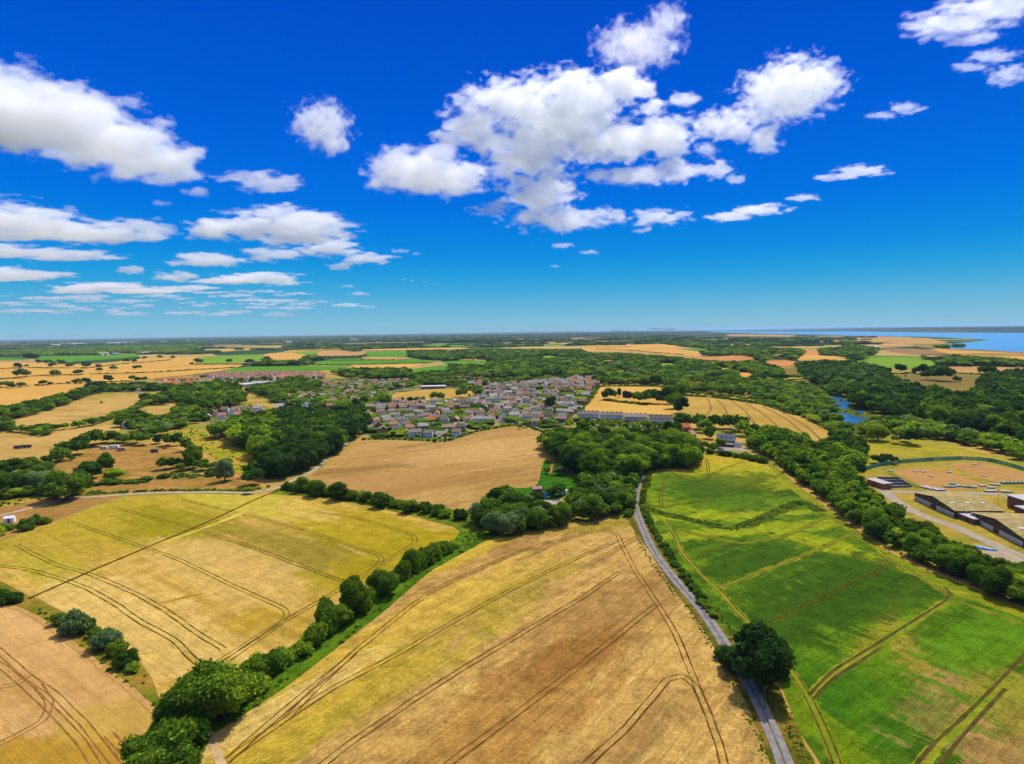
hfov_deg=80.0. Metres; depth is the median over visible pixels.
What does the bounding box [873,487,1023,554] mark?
works road
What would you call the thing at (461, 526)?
grass verge
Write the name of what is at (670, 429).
broadleaf tree
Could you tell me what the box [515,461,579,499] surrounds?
allotment lawn
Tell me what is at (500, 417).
house
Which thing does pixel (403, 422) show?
house
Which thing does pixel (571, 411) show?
house
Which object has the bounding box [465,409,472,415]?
house
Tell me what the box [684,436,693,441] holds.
broadleaf tree
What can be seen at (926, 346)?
mudflat
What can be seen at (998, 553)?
tarmac yard
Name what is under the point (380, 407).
house
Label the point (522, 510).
broadleaf tree
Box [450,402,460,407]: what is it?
house
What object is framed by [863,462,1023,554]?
works grass
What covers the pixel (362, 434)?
village gardens
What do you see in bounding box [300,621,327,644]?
shrub
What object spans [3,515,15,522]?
garden shed
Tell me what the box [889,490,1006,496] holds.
works road
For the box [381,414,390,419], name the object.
house
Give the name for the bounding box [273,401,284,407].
street
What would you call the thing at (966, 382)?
field
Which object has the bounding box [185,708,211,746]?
shrub
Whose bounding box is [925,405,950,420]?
broadleaf tree
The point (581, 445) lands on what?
broadleaf tree
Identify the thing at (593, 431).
broadleaf tree
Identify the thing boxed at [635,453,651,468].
broadleaf tree
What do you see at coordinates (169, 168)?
sky
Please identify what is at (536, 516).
broadleaf tree
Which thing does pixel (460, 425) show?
house
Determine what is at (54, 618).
shrub
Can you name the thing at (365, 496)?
shrub
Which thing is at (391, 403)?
house
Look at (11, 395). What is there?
field
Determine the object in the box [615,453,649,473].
broadleaf tree
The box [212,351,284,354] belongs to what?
field
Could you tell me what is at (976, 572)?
broadleaf tree
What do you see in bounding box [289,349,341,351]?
field
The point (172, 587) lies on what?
barley field
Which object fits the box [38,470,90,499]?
broadleaf tree
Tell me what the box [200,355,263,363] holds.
field
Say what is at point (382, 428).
house
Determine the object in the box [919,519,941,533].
broadleaf tree
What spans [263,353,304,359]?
field
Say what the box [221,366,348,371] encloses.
field
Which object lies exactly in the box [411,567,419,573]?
shrub
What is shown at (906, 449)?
meadow
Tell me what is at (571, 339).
field
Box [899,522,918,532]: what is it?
broadleaf tree
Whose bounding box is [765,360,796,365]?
field
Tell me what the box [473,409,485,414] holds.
house
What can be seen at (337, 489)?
broadleaf tree
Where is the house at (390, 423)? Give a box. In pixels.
[388,420,397,425]
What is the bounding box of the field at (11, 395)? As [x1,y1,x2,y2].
[0,357,241,404]
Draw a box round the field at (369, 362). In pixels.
[299,360,431,364]
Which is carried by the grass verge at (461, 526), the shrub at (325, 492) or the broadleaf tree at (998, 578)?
the shrub at (325, 492)
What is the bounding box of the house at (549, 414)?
[544,412,553,416]
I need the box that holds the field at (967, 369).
[949,366,1023,372]
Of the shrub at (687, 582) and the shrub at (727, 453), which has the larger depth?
the shrub at (727, 453)
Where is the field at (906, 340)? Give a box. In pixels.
[855,337,945,343]
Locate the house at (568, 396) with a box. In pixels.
[565,394,573,398]
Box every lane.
[633,469,793,763]
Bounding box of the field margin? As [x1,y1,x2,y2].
[766,461,1023,617]
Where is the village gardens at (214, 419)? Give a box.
[187,406,265,423]
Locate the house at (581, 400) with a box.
[579,397,585,403]
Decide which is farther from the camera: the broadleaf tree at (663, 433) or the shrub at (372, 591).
the broadleaf tree at (663, 433)
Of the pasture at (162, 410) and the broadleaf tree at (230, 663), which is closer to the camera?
the broadleaf tree at (230, 663)
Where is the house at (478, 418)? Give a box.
[473,416,483,421]
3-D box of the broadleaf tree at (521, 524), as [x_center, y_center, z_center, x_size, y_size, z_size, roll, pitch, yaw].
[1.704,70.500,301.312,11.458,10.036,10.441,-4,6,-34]
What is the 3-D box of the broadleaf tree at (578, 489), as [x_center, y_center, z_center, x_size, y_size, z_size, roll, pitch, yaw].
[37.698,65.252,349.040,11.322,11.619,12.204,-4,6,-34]
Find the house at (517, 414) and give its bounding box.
[509,411,519,417]
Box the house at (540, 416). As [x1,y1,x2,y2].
[536,412,543,418]
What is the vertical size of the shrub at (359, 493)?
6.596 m
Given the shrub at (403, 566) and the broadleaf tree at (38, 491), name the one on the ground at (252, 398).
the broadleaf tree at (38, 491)
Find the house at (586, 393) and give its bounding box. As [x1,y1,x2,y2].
[581,392,589,395]
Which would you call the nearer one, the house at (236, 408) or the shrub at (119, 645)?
the shrub at (119, 645)
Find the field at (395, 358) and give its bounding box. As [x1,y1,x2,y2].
[362,357,409,359]
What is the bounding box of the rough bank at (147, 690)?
[0,582,159,706]
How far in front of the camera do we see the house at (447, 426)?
614.69 m
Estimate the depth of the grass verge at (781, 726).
164.93 m
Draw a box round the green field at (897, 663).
[647,453,1023,763]
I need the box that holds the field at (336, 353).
[317,351,365,355]
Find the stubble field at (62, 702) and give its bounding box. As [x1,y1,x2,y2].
[0,607,150,763]
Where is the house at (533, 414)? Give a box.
[531,411,541,417]
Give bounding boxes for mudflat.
[914,345,1023,352]
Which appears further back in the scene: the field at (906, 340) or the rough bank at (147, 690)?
the field at (906, 340)
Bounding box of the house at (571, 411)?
[564,408,574,415]
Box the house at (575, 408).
[568,405,577,412]
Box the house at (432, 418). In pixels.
[428,416,436,421]
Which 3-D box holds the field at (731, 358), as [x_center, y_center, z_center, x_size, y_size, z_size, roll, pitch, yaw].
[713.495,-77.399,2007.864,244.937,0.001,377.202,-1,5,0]
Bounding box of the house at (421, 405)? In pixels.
[417,402,425,408]
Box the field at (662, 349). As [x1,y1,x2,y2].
[581,344,700,354]
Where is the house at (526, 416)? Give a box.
[522,412,530,419]
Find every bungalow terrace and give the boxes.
[154,378,166,380]
[167,377,177,379]
[178,377,201,379]
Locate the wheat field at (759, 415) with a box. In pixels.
[686,397,828,440]
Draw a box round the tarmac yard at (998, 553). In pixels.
[982,549,1023,562]
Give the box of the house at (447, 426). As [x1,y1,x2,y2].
[442,423,455,428]
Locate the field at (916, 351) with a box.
[885,348,951,355]
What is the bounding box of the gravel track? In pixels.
[0,435,355,515]
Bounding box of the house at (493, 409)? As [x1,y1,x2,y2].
[489,407,497,411]
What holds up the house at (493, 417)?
on the village gardens at (362, 434)
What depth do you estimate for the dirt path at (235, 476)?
486.04 m
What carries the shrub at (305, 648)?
on the grass verge at (322, 650)
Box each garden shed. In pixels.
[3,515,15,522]
[532,486,541,492]
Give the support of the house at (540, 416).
on the ground at (252, 398)
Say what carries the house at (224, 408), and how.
on the village gardens at (214, 419)
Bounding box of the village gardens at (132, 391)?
[105,380,201,392]
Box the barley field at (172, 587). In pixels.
[0,489,459,697]
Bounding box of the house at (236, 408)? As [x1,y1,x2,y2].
[231,406,239,410]
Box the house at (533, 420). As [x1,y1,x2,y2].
[531,417,539,425]
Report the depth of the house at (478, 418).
670.75 m
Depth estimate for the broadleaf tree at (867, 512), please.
299.52 m
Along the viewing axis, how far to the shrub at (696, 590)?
229.37 m
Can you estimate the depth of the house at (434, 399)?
857.90 m
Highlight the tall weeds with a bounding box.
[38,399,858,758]
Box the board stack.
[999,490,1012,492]
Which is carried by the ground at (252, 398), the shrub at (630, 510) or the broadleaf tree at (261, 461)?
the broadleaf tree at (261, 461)
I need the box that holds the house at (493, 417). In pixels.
[484,415,495,420]
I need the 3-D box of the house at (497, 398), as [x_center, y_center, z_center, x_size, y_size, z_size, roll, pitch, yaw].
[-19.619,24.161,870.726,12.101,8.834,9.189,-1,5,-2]
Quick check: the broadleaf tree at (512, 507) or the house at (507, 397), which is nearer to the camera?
the broadleaf tree at (512, 507)
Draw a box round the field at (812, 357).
[797,355,847,360]
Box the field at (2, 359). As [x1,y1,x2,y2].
[0,358,26,360]
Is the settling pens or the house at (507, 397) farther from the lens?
the house at (507, 397)
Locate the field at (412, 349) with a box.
[345,348,467,350]
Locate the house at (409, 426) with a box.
[405,423,413,428]
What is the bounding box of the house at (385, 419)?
[382,416,394,422]
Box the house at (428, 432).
[423,429,433,436]
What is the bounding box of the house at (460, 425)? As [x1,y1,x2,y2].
[456,422,465,428]
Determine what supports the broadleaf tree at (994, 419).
on the ground at (252, 398)
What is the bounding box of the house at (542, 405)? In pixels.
[537,403,545,408]
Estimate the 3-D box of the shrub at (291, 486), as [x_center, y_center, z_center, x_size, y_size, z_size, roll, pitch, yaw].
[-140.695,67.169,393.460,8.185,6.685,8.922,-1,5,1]
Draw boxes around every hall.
[240,383,255,386]
[247,381,275,384]
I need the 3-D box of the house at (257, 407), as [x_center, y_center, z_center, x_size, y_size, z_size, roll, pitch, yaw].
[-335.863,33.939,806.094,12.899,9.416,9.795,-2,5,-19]
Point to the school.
(433, 387)
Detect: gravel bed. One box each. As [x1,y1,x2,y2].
[893,469,981,489]
[950,463,1023,484]
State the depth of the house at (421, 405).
800.79 m
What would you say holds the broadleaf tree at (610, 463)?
on the ground at (252, 398)
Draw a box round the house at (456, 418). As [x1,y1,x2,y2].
[451,415,459,421]
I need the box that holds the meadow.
[856,440,1023,475]
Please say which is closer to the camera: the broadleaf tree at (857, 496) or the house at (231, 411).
the broadleaf tree at (857, 496)
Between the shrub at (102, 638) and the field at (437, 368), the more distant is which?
the field at (437, 368)
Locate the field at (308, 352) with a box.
[295,351,319,353]
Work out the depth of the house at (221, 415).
732.26 m
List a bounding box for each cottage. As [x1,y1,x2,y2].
[679,422,690,431]
[687,428,696,436]
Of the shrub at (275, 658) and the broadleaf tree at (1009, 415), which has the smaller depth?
the shrub at (275, 658)
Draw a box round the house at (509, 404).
[505,403,512,408]
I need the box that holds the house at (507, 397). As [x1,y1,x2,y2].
[503,395,512,400]
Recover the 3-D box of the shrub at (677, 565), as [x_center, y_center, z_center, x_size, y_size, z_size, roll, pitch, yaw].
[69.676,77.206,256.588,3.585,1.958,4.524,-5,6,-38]
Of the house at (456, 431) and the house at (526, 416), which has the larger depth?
the house at (526, 416)
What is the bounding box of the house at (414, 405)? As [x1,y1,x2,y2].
[409,403,416,408]
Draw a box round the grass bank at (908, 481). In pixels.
[887,473,919,487]
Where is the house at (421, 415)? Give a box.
[417,413,425,417]
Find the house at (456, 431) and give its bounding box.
[451,427,460,435]
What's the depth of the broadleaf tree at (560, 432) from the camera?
486.07 m
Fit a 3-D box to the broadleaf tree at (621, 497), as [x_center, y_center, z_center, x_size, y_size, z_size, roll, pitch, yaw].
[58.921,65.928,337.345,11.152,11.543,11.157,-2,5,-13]
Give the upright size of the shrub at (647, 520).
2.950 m
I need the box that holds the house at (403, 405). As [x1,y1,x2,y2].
[399,403,406,408]
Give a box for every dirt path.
[0,604,158,713]
[170,434,245,481]
[208,730,226,763]
[769,459,1023,608]
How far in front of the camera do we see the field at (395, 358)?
2434.58 m
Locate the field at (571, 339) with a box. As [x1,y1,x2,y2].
[519,338,592,339]
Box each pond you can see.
[831,396,849,408]
[836,413,868,422]
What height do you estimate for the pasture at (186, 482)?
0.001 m
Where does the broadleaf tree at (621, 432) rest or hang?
on the ground at (252, 398)
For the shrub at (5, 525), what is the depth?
317.01 m
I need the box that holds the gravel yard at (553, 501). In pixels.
[544,498,562,504]
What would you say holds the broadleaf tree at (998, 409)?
on the ground at (252, 398)
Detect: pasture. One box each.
[0,425,119,459]
[0,495,118,539]
[15,394,149,426]
[53,445,183,481]
[86,473,260,492]
[145,404,186,414]
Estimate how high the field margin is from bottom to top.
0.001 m
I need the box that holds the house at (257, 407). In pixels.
[252,405,262,411]
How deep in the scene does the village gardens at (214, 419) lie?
729.11 m
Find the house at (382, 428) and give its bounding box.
[379,424,386,432]
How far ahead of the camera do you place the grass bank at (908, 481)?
394.23 m
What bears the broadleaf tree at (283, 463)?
on the ground at (252, 398)
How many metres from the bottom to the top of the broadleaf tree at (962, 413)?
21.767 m
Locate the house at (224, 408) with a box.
[220,406,228,412]
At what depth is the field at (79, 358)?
3053.45 m
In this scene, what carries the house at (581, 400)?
on the village gardens at (362, 434)
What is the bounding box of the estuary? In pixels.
[709,331,1023,351]
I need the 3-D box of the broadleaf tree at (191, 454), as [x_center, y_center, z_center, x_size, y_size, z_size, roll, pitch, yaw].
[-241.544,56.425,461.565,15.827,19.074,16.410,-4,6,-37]
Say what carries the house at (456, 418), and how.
on the village gardens at (362, 434)
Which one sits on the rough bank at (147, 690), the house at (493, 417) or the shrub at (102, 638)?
the shrub at (102, 638)
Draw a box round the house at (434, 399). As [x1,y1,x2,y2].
[429,397,439,401]
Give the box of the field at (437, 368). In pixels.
[412,365,448,371]
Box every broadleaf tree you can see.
[0,458,22,472]
[0,461,11,470]
[0,470,26,488]
[0,486,10,496]
[1,487,22,498]
[12,469,33,486]
[20,456,42,469]
[21,484,36,495]
[23,470,50,485]
[26,461,55,471]
[34,477,49,494]
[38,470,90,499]
[69,488,85,494]
[72,469,95,486]
[73,460,102,475]
[96,452,115,470]
[101,467,126,478]
[150,682,202,723]
[157,657,229,718]
[181,444,202,467]
[198,664,257,718]
[212,458,234,481]
[212,660,236,666]
[245,436,264,447]
[247,435,267,440]
[250,438,277,455]
[253,431,265,435]
[256,444,271,455]
[257,457,268,471]
[259,429,271,433]
[261,456,280,477]
[266,446,281,455]
[267,452,295,477]
[270,431,286,440]
[274,440,288,447]
[282,446,295,454]
[291,455,309,472]
[293,476,309,490]
[294,446,315,469]
[297,432,311,439]
[302,438,317,444]
[306,479,326,495]
[313,431,327,439]
[325,433,344,453]
[327,481,348,499]
[328,427,342,432]
[331,603,353,626]
[338,574,372,612]
[365,568,386,588]
[370,491,388,506]
[377,571,399,594]
[400,500,416,512]
[468,501,480,521]
[473,508,488,526]
[474,502,495,525]
[480,510,503,533]
[486,487,505,499]
[495,505,509,513]
[495,511,518,535]
[501,503,518,511]
[502,494,525,503]
[511,501,528,509]
[513,493,530,502]
[513,506,527,518]
[514,515,525,533]
[527,506,548,529]
[532,500,543,506]
[532,505,549,515]
[542,502,552,515]
[547,441,564,457]
[548,503,572,525]
[549,434,568,444]
[550,430,569,439]
[552,501,571,515]
[553,426,572,433]
[557,443,576,451]
[559,444,576,469]
[563,450,584,473]
[564,447,585,471]
[566,438,584,444]
[568,486,585,494]
[569,426,581,432]
[575,432,591,440]
[576,452,602,472]
[577,422,593,430]
[577,443,586,447]
[577,452,606,474]
[580,496,602,520]
[584,493,601,499]
[585,442,603,449]
[585,444,612,456]
[586,489,604,495]
[587,436,604,442]
[588,427,598,435]
[591,447,608,470]
[596,426,610,433]
[598,433,610,438]
[598,491,613,504]
[601,487,616,492]
[603,458,618,470]
[606,440,622,448]
[609,433,625,442]
[609,447,623,453]
[612,430,627,435]
[612,491,627,511]
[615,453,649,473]
[621,447,636,454]
[629,427,642,432]
[629,432,640,439]
[629,443,659,464]
[632,439,649,445]
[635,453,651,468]
[636,436,652,440]
[641,428,654,433]
[641,432,658,437]
[648,451,663,469]
[649,438,665,443]
[649,443,664,456]
[658,429,672,437]
[662,444,680,466]
[665,435,686,444]
[667,427,678,432]
[670,437,685,444]
[679,446,698,468]
[681,432,698,442]
[682,443,702,464]
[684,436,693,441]
[686,440,704,453]
[687,438,703,463]
[717,643,740,669]
[731,620,796,690]
[733,623,763,643]
[779,636,795,667]
[791,454,809,463]
[809,466,827,475]
[835,498,856,513]
[853,493,870,501]
[861,513,876,526]
[862,509,876,515]
[862,518,889,539]
[866,423,890,440]
[869,506,885,513]
[872,509,889,523]
[877,505,895,516]
[890,504,905,518]
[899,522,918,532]
[900,531,923,552]
[909,541,931,560]
[913,520,923,528]
[916,529,934,536]
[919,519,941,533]
[921,526,942,534]
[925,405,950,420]
[929,533,953,545]
[931,546,956,572]
[938,543,962,551]
[945,555,970,577]
[951,409,976,426]
[951,545,978,570]
[952,398,969,406]
[962,411,986,427]
[963,544,981,555]
[963,554,989,574]
[966,564,990,587]
[968,416,996,431]
[978,565,1017,597]
[979,553,991,563]
[982,410,993,413]
[985,414,1008,423]
[989,406,1005,413]
[989,557,1014,567]
[1000,411,1021,424]
[1003,407,1019,412]
[1005,573,1023,604]
[1010,404,1023,410]
[1011,561,1023,568]
[1012,567,1023,573]
[1017,411,1023,421]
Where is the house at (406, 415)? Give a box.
[403,413,414,417]
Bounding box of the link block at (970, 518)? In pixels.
[957,511,980,524]
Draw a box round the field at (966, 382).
[895,374,979,390]
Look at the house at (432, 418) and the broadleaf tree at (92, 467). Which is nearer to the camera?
the broadleaf tree at (92, 467)
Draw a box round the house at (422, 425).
[417,421,428,429]
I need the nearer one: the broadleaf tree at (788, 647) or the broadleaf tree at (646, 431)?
the broadleaf tree at (788, 647)
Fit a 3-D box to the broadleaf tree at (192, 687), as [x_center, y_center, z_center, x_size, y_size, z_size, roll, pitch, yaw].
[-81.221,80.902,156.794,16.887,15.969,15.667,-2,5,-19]
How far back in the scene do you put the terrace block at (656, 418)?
650.34 m
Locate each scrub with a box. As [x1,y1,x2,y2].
[0,485,95,503]
[164,428,263,479]
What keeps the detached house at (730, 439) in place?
on the ground at (252, 398)
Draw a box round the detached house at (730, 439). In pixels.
[716,434,741,446]
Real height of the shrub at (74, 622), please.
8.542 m
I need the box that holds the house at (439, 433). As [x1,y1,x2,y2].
[435,431,448,436]
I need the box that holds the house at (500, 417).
[498,414,505,421]
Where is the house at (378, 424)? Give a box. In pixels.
[374,420,381,426]
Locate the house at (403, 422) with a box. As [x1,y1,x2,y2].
[401,420,410,425]
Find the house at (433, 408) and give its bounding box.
[430,406,438,410]
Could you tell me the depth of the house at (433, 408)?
750.73 m
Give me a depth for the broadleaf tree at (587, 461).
403.70 m
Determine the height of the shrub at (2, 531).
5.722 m
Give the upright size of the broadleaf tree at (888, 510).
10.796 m
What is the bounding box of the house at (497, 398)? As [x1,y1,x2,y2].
[494,396,502,401]
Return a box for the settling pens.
[876,477,912,487]
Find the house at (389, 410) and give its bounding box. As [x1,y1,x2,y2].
[387,408,394,412]
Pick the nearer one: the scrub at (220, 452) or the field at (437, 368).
the scrub at (220, 452)
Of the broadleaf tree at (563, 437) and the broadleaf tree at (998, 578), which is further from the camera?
the broadleaf tree at (563, 437)
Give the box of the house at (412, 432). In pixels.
[408,428,421,436]
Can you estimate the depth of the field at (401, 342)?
6236.86 m
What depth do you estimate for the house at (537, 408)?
741.53 m
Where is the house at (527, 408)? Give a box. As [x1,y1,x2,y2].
[523,406,530,411]
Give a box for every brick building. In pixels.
[1006,494,1023,508]
[1014,505,1023,512]
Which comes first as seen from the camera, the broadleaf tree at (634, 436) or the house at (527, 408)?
the broadleaf tree at (634, 436)
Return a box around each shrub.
[0,523,8,531]
[0,526,6,536]
[0,588,12,604]
[5,591,23,603]
[8,523,14,530]
[14,517,35,530]
[31,513,39,524]
[37,516,52,523]
[48,612,65,624]
[56,608,90,636]
[83,617,96,632]
[85,626,101,637]
[87,626,123,649]
[104,637,130,658]
[109,647,140,668]
[118,732,157,760]
[122,747,165,763]
[123,660,139,673]
[142,714,197,750]
[142,717,161,736]
[160,740,204,763]
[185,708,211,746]
[238,651,274,676]
[240,692,252,703]
[242,669,264,698]
[259,674,271,693]
[262,648,285,672]
[276,646,295,664]
[276,662,287,672]
[280,481,289,489]
[287,481,295,490]
[290,640,303,649]
[294,641,314,655]
[294,649,299,658]
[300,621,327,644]
[301,483,308,492]
[314,595,335,620]
[315,606,337,637]
[323,485,330,495]
[344,489,356,499]
[350,606,358,615]
[355,490,365,501]
[358,491,371,501]
[364,593,373,605]
[368,586,377,597]
[376,590,382,596]
[387,495,394,505]
[388,499,399,507]
[392,560,411,574]
[393,573,401,581]
[395,499,404,508]
[400,548,425,568]
[411,503,420,510]
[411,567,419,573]
[419,544,435,565]
[420,501,432,513]
[428,541,441,554]
[430,503,444,515]
[434,554,441,560]
[438,509,451,517]
[439,540,450,554]
[449,539,459,548]
[453,508,468,520]
[549,521,556,527]
[622,511,632,516]
[625,508,634,513]
[643,513,651,517]
[645,518,653,522]
[658,541,669,546]
[663,549,673,555]
[672,563,681,567]
[678,571,691,577]
[685,579,693,584]
[688,583,699,590]
[692,588,702,593]
[694,593,707,598]
[695,598,708,604]
[701,602,710,608]
[706,448,714,453]
[708,610,719,617]
[713,644,724,655]
[715,450,722,454]
[722,450,731,455]
[732,452,739,457]
[739,452,749,458]
[748,454,759,460]
[757,456,768,463]
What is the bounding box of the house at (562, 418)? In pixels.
[554,414,567,422]
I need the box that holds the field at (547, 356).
[543,355,559,357]
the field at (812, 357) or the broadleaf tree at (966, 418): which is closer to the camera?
the broadleaf tree at (966, 418)
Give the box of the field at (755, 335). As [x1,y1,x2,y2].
[727,334,794,335]
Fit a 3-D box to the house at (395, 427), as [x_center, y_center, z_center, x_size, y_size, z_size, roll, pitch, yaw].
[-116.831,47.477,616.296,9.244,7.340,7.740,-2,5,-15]
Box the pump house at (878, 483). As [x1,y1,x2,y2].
[866,478,892,488]
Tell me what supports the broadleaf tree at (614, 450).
on the ground at (252, 398)
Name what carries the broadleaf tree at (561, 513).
on the ground at (252, 398)
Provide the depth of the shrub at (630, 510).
331.04 m
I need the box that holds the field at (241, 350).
[221,347,276,351]
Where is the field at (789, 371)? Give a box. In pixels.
[783,368,798,374]
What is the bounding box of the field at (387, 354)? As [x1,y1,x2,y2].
[366,351,407,356]
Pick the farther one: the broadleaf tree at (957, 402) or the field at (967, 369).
the field at (967, 369)
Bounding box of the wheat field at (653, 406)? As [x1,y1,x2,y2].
[584,386,677,414]
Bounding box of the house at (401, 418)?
[398,416,405,423]
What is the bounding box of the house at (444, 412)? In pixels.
[442,409,453,414]
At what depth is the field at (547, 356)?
2363.70 m
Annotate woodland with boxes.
[0,326,1023,356]
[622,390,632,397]
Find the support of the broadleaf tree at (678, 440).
on the ground at (252, 398)
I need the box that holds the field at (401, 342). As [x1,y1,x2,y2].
[357,342,431,344]
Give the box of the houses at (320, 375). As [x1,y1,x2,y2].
[132,370,637,390]
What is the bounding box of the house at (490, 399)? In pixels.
[486,396,494,401]
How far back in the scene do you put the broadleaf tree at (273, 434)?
516.60 m
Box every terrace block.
[578,410,599,418]
[600,411,622,419]
[625,412,646,421]
[649,414,672,422]
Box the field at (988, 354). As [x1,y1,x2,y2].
[934,348,1023,359]
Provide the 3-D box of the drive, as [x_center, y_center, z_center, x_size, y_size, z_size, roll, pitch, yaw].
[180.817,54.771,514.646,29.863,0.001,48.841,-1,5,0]
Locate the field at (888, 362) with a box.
[857,357,934,367]
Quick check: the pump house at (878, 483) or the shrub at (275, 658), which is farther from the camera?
the pump house at (878, 483)
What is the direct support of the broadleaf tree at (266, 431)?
on the ground at (252, 398)
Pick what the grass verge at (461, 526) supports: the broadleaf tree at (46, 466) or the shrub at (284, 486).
the shrub at (284, 486)
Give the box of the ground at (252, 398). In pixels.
[0,326,1023,763]
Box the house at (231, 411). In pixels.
[228,408,235,414]
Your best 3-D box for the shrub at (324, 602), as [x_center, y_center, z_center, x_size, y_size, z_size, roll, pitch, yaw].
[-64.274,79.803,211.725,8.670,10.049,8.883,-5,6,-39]
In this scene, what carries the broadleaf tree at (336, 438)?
on the ground at (252, 398)
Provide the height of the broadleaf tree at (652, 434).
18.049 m
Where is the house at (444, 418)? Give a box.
[440,416,448,421]
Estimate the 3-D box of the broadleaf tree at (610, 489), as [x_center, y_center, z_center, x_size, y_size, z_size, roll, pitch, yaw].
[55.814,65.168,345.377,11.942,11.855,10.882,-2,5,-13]
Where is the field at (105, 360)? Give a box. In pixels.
[70,356,139,363]
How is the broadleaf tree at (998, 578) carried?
on the ground at (252, 398)
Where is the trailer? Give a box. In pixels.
[13,445,23,448]
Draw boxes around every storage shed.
[913,492,1004,517]
[970,512,1023,546]
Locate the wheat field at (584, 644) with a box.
[199,520,769,763]
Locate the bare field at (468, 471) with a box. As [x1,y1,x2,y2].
[307,427,542,507]
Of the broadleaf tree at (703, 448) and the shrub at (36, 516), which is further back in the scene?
the broadleaf tree at (703, 448)
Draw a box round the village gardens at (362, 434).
[193,372,673,441]
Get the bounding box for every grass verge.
[147,531,497,750]
[271,487,491,530]
[623,468,814,763]
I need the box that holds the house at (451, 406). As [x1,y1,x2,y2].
[447,404,454,408]
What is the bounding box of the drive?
[715,446,747,451]
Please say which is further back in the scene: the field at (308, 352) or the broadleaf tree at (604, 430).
the field at (308, 352)
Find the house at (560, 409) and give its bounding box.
[556,408,565,412]
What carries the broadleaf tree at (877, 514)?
on the ground at (252, 398)
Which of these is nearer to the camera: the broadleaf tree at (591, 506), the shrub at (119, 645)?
the shrub at (119, 645)
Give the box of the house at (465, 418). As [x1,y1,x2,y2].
[463,415,471,420]
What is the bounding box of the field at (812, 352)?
[805,349,821,354]
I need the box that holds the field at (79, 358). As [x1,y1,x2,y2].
[35,354,137,361]
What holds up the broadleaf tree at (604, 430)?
on the ground at (252, 398)
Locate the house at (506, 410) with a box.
[501,408,509,413]
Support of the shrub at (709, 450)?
on the green field at (897, 663)
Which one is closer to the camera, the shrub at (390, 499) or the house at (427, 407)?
the shrub at (390, 499)
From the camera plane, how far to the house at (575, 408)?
741.32 m
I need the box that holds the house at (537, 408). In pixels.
[534,407,541,410]
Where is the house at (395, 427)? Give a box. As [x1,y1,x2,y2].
[392,425,400,429]
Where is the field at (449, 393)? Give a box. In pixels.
[392,389,476,400]
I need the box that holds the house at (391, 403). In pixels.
[386,402,397,408]
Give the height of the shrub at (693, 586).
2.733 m
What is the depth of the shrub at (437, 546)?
268.31 m
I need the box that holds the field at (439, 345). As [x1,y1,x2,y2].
[405,344,465,346]
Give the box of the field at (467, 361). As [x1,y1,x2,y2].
[443,360,485,363]
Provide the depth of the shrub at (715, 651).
185.08 m
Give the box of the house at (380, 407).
[375,404,384,409]
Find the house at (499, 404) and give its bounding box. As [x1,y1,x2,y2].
[494,402,503,407]
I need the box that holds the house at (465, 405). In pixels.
[460,404,470,407]
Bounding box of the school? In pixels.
[421,385,445,388]
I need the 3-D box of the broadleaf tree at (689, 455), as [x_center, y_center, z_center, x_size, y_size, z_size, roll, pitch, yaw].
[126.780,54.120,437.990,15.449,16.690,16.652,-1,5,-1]
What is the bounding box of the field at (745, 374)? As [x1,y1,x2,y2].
[740,372,751,376]
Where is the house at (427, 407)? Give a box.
[425,404,435,409]
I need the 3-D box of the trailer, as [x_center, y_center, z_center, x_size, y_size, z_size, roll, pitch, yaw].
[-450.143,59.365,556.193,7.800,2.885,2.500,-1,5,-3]
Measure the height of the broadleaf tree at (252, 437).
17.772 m
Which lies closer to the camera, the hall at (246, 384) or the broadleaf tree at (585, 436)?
the broadleaf tree at (585, 436)
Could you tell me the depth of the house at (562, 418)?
663.15 m
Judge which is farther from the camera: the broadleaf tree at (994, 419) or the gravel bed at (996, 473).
the broadleaf tree at (994, 419)
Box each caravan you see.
[109,445,118,448]
[116,447,125,450]
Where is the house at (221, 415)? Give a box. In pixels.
[217,412,225,418]
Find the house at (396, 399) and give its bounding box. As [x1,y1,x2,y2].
[392,397,401,401]
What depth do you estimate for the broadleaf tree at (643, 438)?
462.86 m
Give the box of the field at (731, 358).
[684,356,753,360]
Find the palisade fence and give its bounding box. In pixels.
[861,456,1023,472]
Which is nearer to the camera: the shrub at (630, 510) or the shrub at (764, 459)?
the shrub at (630, 510)
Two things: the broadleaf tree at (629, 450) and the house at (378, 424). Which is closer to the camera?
the broadleaf tree at (629, 450)
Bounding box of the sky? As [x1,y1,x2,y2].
[0,0,1023,339]
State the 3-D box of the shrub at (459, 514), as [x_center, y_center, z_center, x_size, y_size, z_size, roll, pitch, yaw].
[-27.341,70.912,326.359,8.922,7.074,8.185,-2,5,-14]
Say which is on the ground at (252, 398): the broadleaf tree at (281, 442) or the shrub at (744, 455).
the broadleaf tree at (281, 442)
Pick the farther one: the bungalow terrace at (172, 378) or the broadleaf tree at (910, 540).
the bungalow terrace at (172, 378)
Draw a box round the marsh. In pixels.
[829,394,881,439]
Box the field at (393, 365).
[349,364,420,367]

